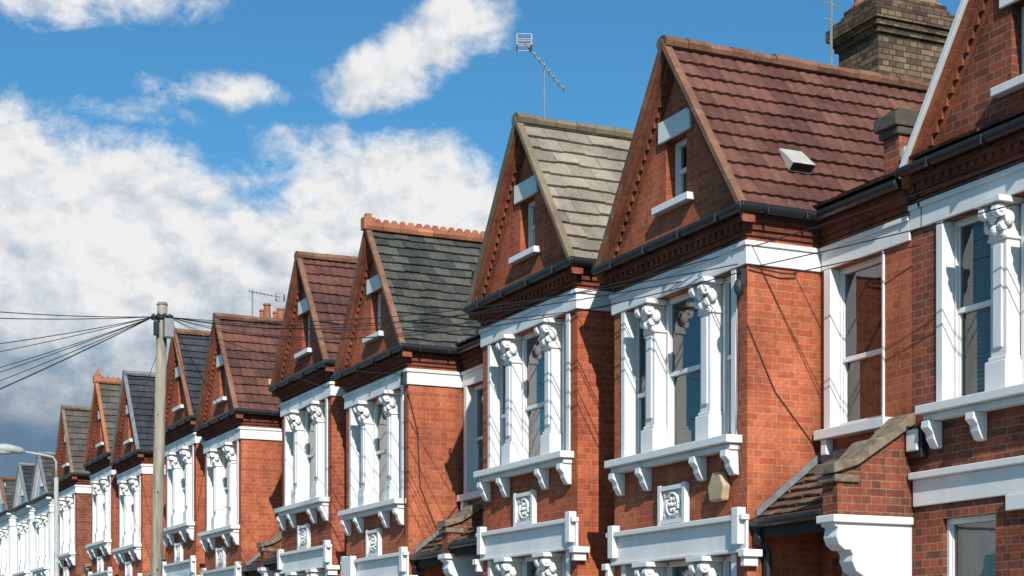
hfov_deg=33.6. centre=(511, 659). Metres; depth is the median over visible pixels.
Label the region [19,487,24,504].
gable wall
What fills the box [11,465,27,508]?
verge capping
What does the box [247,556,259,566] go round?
porch roof tiles
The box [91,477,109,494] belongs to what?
carved capitals
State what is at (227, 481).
window glass
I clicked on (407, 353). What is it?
raked brick corbels
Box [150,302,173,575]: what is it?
telegraph pole
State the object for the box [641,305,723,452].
window pilasters
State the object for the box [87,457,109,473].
corbelled cornice
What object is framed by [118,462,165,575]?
brick walls
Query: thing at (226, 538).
sill brackets
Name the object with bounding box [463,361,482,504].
recessed brick wall
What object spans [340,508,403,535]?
sill brackets
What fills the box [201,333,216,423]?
raked brick band
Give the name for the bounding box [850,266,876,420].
rust curtains
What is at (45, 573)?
sill brackets
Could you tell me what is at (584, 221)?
roof tiles
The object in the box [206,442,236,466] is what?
carved capitals
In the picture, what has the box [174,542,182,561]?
rosette panel
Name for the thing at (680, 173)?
window frames
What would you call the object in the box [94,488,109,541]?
window pilasters
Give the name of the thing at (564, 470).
sill brackets
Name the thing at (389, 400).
carved capitals
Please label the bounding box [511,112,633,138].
ridge tiles
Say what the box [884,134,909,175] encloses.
party parapet
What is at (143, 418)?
roof tiles
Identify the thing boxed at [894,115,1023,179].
gutters
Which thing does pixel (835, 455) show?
lead flashings
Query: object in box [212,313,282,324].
ridge tiles
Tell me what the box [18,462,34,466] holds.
ridge tiles
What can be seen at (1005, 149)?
corbelled cornice
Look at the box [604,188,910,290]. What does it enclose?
corbelled cornice
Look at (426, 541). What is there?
lead flashings
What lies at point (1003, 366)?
window pilasters
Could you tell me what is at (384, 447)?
curtains
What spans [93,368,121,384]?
ridge tiles
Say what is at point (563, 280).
corbelled cornice
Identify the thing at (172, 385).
raked brick corbels
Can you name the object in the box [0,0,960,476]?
sky
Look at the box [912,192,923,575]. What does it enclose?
recessed brick wall
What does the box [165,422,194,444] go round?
corbelled cornice
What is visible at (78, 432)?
roof tiles
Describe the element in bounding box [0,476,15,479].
ridge tiles
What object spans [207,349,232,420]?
gable wall
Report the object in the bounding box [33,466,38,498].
raked brick band
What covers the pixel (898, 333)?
recessed brick wall
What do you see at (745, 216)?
raked brick corbels
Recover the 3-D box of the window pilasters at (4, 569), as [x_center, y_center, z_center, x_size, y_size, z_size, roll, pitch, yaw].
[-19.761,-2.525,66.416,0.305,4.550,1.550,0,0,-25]
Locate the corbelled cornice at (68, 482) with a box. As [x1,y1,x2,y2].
[59,477,89,490]
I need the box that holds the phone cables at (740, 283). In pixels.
[734,265,817,463]
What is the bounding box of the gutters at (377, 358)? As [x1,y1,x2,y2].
[331,338,480,575]
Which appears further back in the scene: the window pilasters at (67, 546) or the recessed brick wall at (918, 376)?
the window pilasters at (67, 546)
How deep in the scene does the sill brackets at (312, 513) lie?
31.48 m
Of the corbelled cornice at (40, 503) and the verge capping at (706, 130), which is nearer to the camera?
the verge capping at (706, 130)
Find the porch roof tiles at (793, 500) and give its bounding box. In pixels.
[756,464,822,517]
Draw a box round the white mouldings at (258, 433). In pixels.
[197,354,281,575]
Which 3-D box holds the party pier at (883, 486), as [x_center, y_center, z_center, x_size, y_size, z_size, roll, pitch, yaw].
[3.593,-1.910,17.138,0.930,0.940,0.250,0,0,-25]
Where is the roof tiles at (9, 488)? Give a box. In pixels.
[2,480,14,509]
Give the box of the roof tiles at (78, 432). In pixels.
[65,409,90,472]
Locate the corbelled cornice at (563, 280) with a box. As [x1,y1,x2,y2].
[474,268,610,326]
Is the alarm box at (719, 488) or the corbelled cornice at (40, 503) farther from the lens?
the corbelled cornice at (40, 503)
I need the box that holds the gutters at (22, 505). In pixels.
[10,502,29,511]
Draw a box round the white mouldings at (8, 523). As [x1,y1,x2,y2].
[0,483,15,575]
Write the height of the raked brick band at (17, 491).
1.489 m
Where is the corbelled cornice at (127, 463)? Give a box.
[114,455,165,472]
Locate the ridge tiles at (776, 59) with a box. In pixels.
[656,35,929,90]
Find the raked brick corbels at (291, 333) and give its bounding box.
[272,264,333,396]
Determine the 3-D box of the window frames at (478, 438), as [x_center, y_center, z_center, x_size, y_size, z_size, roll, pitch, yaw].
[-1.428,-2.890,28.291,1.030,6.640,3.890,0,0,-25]
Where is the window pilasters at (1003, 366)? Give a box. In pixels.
[985,229,1021,390]
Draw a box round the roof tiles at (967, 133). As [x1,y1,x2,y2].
[898,108,1023,163]
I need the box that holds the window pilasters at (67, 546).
[61,505,73,553]
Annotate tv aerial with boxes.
[249,289,284,315]
[516,33,563,117]
[825,0,837,64]
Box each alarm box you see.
[708,472,729,501]
[908,430,927,459]
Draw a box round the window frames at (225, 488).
[223,452,227,525]
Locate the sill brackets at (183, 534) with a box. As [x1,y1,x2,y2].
[163,529,193,546]
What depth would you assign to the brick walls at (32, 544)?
60.84 m
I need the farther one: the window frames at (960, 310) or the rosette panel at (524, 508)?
the rosette panel at (524, 508)
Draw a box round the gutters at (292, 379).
[263,359,335,564]
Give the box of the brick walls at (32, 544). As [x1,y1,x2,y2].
[17,511,35,575]
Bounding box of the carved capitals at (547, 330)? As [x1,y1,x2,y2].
[494,318,562,575]
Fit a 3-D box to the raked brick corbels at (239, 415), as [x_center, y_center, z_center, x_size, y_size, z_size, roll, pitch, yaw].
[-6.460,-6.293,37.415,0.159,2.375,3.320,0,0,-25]
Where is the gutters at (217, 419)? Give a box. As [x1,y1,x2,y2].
[193,408,279,575]
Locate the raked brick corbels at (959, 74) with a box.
[902,0,992,188]
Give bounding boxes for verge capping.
[0,479,7,509]
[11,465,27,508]
[29,455,47,500]
[52,408,73,481]
[84,383,109,463]
[110,373,139,461]
[166,333,192,415]
[195,315,237,426]
[270,254,328,391]
[333,229,405,380]
[466,116,575,312]
[594,39,746,275]
[899,0,968,178]
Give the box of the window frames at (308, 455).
[293,314,313,575]
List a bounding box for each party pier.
[260,539,281,566]
[442,509,482,553]
[823,426,912,516]
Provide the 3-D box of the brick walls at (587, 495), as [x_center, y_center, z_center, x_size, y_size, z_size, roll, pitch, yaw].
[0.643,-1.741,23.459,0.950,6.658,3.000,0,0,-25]
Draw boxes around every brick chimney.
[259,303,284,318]
[826,0,954,82]
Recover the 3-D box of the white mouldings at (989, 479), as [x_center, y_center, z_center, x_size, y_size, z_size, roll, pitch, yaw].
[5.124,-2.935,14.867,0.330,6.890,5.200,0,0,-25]
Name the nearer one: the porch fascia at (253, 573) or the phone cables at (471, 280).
the phone cables at (471, 280)
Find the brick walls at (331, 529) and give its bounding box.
[282,379,345,575]
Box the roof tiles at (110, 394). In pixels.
[99,383,120,451]
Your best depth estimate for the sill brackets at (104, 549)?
48.76 m
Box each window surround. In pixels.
[464,386,473,493]
[824,250,884,575]
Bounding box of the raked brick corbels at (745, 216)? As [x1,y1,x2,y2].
[597,52,754,283]
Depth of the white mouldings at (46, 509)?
58.28 m
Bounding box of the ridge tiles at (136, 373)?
[122,370,154,376]
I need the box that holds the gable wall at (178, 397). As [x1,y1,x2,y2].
[167,363,187,426]
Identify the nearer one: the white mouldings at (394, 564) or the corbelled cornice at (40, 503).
the white mouldings at (394, 564)
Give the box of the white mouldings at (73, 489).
[53,435,90,559]
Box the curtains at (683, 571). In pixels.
[678,348,881,575]
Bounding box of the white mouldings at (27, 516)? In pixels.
[12,493,34,575]
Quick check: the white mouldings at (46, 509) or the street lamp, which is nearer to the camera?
the street lamp
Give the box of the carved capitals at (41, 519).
[34,514,47,527]
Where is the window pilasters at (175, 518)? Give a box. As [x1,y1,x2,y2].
[170,460,191,525]
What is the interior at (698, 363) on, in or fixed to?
on the ground
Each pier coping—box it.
[83,563,90,570]
[257,531,281,551]
[437,499,482,533]
[814,413,915,483]
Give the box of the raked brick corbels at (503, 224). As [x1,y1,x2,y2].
[469,129,582,320]
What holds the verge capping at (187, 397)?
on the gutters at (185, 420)
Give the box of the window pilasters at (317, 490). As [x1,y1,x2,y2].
[291,418,324,503]
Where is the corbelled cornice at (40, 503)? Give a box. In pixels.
[32,497,53,509]
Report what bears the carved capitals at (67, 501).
attached to the brick walls at (82, 520)
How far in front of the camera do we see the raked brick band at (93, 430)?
50.07 m
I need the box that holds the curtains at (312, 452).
[312,420,313,483]
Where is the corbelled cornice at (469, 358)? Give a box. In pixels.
[339,346,482,391]
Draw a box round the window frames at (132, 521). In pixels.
[131,488,133,543]
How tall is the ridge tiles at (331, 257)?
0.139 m
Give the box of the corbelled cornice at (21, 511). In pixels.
[14,506,35,516]
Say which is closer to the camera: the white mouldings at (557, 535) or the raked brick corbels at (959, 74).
the raked brick corbels at (959, 74)
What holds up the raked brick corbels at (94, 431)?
attached to the gable wall at (99, 439)
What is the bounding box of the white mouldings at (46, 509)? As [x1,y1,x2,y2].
[30,484,53,574]
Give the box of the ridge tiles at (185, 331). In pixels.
[174,328,210,335]
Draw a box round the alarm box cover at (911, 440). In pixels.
[906,429,917,451]
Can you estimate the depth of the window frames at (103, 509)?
49.80 m
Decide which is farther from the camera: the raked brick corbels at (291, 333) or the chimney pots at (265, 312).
the chimney pots at (265, 312)
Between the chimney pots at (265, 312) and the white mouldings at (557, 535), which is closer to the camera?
the white mouldings at (557, 535)
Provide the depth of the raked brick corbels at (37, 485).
59.04 m
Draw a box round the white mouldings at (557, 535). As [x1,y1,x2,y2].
[472,175,613,575]
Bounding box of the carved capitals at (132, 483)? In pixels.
[118,476,138,495]
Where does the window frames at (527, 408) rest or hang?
attached to the brick walls at (587, 495)
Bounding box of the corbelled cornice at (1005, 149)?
[907,130,1023,200]
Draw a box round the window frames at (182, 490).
[181,456,184,522]
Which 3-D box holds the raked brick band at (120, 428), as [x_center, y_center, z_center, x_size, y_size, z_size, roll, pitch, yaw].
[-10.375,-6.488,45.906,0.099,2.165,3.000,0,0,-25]
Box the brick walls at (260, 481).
[205,424,281,575]
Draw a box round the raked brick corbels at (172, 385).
[165,341,195,427]
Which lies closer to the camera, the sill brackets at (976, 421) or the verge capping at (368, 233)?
the sill brackets at (976, 421)
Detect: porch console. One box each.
[257,567,279,575]
[438,554,482,575]
[816,514,913,575]
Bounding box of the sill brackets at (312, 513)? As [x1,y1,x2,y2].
[276,506,328,530]
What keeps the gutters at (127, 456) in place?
on the corbelled cornice at (127, 463)
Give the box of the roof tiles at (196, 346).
[177,334,209,414]
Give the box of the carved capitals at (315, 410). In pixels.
[285,400,324,575]
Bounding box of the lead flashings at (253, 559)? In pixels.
[246,552,259,565]
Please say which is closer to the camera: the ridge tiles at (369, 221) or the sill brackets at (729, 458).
the sill brackets at (729, 458)
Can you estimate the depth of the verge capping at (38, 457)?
57.93 m
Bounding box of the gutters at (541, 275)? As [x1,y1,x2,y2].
[448,256,595,548]
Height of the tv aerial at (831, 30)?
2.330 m
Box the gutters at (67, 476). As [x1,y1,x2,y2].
[51,472,90,485]
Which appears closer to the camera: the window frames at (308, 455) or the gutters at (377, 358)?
the gutters at (377, 358)
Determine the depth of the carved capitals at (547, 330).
22.67 m
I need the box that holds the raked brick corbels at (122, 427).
[111,381,143,469]
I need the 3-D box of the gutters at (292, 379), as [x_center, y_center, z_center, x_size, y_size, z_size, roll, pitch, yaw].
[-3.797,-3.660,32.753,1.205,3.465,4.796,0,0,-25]
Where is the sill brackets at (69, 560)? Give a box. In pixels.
[59,557,74,569]
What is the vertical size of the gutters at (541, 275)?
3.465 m
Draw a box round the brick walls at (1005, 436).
[924,158,1023,575]
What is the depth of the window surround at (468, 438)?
27.51 m
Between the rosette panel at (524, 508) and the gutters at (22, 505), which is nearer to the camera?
the rosette panel at (524, 508)
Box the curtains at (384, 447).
[383,390,482,484]
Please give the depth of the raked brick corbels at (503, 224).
23.83 m
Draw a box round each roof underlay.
[231,327,279,416]
[378,237,480,541]
[468,147,605,534]
[684,73,901,507]
[915,115,1022,160]
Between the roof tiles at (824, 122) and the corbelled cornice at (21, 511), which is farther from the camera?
the corbelled cornice at (21, 511)
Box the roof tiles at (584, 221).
[523,123,631,258]
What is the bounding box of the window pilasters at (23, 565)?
[19,529,27,571]
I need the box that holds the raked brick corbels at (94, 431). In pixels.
[85,388,110,470]
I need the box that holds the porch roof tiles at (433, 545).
[415,534,441,553]
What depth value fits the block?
29.41 m
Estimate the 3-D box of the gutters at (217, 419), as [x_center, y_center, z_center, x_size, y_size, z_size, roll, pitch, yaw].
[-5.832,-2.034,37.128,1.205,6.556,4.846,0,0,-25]
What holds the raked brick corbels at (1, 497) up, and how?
attached to the gable wall
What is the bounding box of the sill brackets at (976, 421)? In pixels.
[921,411,986,448]
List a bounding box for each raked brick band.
[15,477,19,506]
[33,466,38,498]
[58,426,63,471]
[88,400,97,461]
[115,391,125,459]
[165,349,175,422]
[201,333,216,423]
[278,273,300,381]
[341,245,370,370]
[478,137,522,299]
[608,63,670,259]
[917,0,985,159]
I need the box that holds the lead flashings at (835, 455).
[755,448,847,516]
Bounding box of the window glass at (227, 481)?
[226,458,227,511]
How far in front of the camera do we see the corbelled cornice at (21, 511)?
61.80 m
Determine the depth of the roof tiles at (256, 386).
36.90 m
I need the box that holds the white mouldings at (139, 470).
[112,405,165,575]
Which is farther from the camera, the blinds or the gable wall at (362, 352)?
the gable wall at (362, 352)
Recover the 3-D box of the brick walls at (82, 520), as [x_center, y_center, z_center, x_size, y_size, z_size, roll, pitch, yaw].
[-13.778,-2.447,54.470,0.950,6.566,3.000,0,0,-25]
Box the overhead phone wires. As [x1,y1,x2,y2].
[0,155,1023,471]
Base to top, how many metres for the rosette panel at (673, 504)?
0.470 m
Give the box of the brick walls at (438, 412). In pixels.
[346,365,462,575]
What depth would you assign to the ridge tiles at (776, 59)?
20.18 m
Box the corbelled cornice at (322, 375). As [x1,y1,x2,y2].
[276,367,332,401]
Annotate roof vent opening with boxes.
[790,162,813,171]
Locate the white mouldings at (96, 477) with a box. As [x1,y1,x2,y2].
[85,411,117,575]
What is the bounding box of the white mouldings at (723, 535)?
[602,108,910,575]
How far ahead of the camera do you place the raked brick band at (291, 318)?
32.75 m
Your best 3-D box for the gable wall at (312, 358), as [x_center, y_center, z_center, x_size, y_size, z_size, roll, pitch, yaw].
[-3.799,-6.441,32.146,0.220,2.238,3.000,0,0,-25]
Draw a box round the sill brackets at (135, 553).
[113,549,140,564]
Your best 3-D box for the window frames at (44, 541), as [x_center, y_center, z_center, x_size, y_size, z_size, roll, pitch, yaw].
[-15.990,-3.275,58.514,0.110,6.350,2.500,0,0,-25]
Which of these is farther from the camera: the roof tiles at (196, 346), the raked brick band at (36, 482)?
the raked brick band at (36, 482)
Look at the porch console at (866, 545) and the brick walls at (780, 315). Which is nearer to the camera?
the porch console at (866, 545)
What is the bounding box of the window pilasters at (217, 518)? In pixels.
[211,457,236,529]
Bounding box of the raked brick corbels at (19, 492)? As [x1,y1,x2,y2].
[12,470,29,513]
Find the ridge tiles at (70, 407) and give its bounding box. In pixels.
[61,405,90,410]
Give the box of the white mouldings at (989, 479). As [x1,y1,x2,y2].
[908,0,1023,510]
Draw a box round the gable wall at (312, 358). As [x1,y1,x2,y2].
[285,288,321,378]
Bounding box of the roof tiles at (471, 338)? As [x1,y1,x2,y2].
[455,334,480,344]
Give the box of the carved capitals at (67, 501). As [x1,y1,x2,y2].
[59,495,73,510]
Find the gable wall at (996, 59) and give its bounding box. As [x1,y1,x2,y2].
[935,0,1023,151]
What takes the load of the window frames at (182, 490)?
attached to the brick walls at (191, 547)
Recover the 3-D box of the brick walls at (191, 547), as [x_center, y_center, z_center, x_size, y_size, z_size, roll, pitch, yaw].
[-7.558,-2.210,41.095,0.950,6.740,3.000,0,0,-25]
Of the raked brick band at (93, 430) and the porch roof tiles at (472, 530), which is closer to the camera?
the porch roof tiles at (472, 530)
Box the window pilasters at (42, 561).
[37,523,47,567]
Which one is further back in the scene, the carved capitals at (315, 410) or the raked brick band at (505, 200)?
the carved capitals at (315, 410)
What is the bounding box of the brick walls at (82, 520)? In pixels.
[59,483,90,575]
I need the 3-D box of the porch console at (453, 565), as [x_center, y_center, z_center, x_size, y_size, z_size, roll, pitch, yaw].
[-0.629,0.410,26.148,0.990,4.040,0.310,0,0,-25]
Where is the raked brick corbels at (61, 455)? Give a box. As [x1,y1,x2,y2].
[53,417,76,488]
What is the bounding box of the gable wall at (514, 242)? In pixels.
[488,153,565,294]
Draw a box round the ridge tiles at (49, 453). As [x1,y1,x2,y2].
[37,451,55,455]
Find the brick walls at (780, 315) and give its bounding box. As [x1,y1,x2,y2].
[614,235,820,575]
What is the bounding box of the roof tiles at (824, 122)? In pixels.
[672,46,926,210]
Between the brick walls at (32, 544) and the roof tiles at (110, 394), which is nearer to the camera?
the roof tiles at (110, 394)
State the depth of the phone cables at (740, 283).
18.31 m
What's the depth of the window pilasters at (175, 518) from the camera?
41.30 m
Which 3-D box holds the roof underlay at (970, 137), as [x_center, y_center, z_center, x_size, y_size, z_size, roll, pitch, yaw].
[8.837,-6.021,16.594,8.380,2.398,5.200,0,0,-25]
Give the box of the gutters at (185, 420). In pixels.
[165,415,196,433]
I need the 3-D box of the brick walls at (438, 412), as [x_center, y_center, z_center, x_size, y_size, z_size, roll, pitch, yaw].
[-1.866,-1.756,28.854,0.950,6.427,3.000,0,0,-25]
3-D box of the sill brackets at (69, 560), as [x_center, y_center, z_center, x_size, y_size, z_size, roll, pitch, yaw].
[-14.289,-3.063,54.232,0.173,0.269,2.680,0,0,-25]
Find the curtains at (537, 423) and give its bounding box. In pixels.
[531,407,543,456]
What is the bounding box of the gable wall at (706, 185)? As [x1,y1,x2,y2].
[621,81,733,254]
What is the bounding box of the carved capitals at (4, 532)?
[0,527,8,539]
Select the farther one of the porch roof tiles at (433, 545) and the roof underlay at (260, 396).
the roof underlay at (260, 396)
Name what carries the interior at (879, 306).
on the ground
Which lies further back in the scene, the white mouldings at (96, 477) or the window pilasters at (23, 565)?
the window pilasters at (23, 565)
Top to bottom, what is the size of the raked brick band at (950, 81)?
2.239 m
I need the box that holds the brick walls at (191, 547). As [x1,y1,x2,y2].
[166,431,204,574]
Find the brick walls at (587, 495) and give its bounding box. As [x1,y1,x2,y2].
[483,285,613,575]
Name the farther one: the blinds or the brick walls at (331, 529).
the brick walls at (331, 529)
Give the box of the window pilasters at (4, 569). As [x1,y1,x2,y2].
[0,535,8,574]
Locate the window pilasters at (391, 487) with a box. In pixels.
[358,409,400,506]
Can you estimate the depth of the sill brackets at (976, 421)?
16.26 m
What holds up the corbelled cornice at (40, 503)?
attached to the brick walls at (51, 539)
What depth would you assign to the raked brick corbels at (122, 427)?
46.59 m
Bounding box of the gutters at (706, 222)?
[591,179,901,575]
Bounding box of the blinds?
[970,225,990,393]
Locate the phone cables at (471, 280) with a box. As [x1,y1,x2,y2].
[470,272,482,322]
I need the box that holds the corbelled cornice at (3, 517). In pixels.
[0,513,16,522]
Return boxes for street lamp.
[0,443,58,575]
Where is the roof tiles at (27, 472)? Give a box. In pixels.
[21,466,33,501]
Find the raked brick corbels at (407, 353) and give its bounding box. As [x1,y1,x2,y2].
[335,236,411,386]
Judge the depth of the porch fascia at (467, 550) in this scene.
25.48 m
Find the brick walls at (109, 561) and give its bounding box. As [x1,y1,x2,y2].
[91,466,117,575]
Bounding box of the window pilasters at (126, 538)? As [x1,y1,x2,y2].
[122,488,138,546]
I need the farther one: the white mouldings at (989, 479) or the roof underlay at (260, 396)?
the roof underlay at (260, 396)
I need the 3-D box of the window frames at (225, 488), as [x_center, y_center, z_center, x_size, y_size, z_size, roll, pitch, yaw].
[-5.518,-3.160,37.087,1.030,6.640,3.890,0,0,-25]
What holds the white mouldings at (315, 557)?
attached to the brick walls at (331, 529)
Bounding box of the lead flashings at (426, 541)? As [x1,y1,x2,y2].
[414,512,458,553]
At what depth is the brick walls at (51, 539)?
57.11 m
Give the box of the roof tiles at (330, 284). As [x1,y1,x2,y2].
[302,258,355,359]
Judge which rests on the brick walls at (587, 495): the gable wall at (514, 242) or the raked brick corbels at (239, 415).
the gable wall at (514, 242)
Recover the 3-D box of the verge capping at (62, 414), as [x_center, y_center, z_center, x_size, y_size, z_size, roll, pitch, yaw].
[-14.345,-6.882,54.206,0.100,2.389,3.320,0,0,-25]
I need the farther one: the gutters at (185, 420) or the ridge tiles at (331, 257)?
the gutters at (185, 420)
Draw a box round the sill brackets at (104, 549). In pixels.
[87,545,110,559]
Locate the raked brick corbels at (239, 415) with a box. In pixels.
[196,324,242,436]
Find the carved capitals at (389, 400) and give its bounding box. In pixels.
[351,390,400,424]
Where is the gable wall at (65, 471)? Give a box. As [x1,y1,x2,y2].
[60,442,69,477]
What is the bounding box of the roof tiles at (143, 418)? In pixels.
[127,375,165,449]
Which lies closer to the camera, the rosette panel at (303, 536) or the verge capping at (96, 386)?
the rosette panel at (303, 536)
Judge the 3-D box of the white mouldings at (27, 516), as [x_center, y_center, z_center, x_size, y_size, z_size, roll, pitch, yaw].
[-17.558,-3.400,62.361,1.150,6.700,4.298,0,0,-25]
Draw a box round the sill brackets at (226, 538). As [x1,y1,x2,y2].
[199,532,238,551]
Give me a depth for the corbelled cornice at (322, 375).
31.98 m
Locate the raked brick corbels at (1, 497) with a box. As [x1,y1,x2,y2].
[0,487,10,513]
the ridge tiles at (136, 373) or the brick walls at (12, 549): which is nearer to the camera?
the ridge tiles at (136, 373)
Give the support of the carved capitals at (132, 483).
attached to the window frames at (132, 521)
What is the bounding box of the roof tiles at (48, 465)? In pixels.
[41,456,54,492]
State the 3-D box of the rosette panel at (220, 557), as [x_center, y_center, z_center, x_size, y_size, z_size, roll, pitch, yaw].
[-6.426,-2.230,37.431,0.083,0.470,0.610,0,0,-25]
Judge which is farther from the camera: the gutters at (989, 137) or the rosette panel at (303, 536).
the rosette panel at (303, 536)
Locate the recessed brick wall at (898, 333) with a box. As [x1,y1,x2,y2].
[690,201,911,575]
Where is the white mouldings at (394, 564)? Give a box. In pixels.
[338,274,482,575]
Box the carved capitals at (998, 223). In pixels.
[973,194,1022,243]
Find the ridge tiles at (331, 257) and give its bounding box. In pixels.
[294,251,357,263]
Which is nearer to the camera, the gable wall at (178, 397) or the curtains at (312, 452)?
the curtains at (312, 452)
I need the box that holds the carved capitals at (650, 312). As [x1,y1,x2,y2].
[632,276,723,575]
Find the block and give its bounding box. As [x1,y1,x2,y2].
[343,556,355,575]
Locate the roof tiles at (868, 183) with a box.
[812,172,893,207]
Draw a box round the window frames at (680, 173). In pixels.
[635,138,881,575]
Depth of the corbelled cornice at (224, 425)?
36.38 m
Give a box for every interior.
[698,316,699,412]
[720,264,881,348]
[964,204,1020,395]
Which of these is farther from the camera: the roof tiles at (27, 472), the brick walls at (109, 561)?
the roof tiles at (27, 472)
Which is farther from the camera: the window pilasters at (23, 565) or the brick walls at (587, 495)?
the window pilasters at (23, 565)
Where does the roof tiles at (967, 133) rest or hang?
on the roof underlay at (970, 137)
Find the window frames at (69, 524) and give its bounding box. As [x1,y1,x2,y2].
[69,508,69,541]
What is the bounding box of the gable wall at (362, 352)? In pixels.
[350,260,398,366]
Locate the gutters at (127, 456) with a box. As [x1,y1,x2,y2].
[109,449,152,465]
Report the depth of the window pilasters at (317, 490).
31.56 m
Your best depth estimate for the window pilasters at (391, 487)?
28.07 m
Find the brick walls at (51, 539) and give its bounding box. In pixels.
[36,503,53,575]
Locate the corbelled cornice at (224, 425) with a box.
[200,415,281,440]
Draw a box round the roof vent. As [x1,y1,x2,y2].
[778,148,815,173]
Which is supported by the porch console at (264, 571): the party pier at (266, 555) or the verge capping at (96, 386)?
the party pier at (266, 555)
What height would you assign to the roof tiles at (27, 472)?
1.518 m
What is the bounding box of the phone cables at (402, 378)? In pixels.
[395,372,459,544]
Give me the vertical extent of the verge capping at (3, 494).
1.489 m
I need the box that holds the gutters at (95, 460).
[83,452,110,467]
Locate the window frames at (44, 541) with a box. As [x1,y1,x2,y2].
[44,526,44,557]
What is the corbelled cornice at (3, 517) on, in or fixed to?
attached to the brick walls at (12, 549)
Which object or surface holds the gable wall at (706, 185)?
on the brick walls at (780, 315)
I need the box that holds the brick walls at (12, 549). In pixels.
[0,518,16,575]
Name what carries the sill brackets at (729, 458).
attached to the brick walls at (780, 315)
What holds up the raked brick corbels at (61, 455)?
attached to the gable wall at (65, 471)
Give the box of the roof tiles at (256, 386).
[219,319,281,410]
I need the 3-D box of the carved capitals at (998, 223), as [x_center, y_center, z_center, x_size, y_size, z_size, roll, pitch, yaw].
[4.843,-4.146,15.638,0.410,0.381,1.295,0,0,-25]
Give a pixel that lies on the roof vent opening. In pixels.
(802, 167)
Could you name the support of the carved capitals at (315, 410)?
attached to the window frames at (308, 455)
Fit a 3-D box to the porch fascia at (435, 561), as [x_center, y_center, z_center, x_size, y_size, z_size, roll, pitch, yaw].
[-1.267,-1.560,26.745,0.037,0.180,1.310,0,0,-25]
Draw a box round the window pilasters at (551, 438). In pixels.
[501,342,562,575]
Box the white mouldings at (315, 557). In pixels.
[274,298,345,575]
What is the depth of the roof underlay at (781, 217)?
18.36 m
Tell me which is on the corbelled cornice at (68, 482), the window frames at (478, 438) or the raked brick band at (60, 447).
the raked brick band at (60, 447)
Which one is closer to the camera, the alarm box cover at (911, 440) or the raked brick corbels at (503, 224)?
the alarm box cover at (911, 440)
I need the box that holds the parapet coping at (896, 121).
[874,107,919,141]
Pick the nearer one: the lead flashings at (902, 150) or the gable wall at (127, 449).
the lead flashings at (902, 150)
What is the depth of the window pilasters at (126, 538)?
46.35 m
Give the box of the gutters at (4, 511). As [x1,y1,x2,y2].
[0,509,10,515]
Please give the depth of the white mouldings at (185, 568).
40.75 m
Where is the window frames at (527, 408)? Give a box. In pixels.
[500,200,565,575]
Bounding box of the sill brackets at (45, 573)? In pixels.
[31,571,49,575]
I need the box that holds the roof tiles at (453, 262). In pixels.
[372,231,482,347]
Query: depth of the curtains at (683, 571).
18.29 m
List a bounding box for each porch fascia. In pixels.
[247,570,261,575]
[268,563,276,569]
[416,557,442,567]
[454,545,476,555]
[760,520,824,537]
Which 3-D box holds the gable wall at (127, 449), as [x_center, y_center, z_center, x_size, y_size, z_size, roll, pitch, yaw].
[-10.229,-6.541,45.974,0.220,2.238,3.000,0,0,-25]
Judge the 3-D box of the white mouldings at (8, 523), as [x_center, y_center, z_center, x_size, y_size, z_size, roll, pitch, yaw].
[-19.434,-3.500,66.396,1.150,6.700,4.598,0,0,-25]
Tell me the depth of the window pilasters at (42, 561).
58.86 m
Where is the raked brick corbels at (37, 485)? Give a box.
[30,459,50,506]
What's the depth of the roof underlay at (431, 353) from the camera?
27.37 m
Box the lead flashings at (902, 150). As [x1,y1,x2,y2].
[901,146,906,159]
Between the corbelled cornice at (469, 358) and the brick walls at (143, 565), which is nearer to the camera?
the corbelled cornice at (469, 358)
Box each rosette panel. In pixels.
[63,566,68,575]
[97,556,103,571]
[125,561,131,575]
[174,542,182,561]
[215,547,225,568]
[297,523,310,549]
[366,528,381,556]
[513,490,536,526]
[657,481,689,525]
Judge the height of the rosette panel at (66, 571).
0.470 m
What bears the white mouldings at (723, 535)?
attached to the brick walls at (780, 315)
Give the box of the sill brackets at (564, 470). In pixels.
[477,463,571,501]
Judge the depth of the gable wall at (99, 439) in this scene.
49.66 m
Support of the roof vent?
on the roof tiles at (824, 122)
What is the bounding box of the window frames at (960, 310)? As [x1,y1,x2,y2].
[947,6,1023,575]
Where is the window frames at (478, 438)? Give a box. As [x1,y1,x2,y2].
[359,293,482,502]
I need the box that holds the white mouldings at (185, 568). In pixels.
[162,366,204,575]
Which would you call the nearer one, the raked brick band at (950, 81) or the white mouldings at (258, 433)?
the raked brick band at (950, 81)
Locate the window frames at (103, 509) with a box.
[103,489,104,530]
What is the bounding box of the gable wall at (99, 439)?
[93,419,105,458]
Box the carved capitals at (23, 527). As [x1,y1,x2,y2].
[16,521,27,533]
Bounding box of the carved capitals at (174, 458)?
[166,446,191,468]
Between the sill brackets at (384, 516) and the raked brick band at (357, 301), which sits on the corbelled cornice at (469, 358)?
the raked brick band at (357, 301)
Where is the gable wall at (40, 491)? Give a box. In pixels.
[37,477,44,496]
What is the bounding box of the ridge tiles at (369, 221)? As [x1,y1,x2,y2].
[361,213,484,242]
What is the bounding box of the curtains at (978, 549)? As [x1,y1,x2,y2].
[962,521,995,575]
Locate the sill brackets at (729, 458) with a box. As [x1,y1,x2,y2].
[608,450,738,495]
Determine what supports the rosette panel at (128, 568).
attached to the brick walls at (143, 565)
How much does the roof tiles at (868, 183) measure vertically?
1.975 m
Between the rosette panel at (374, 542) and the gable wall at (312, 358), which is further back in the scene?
the gable wall at (312, 358)
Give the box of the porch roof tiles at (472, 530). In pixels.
[453,519,482,541]
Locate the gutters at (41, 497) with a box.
[28,493,53,503]
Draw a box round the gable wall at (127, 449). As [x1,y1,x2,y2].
[120,404,135,456]

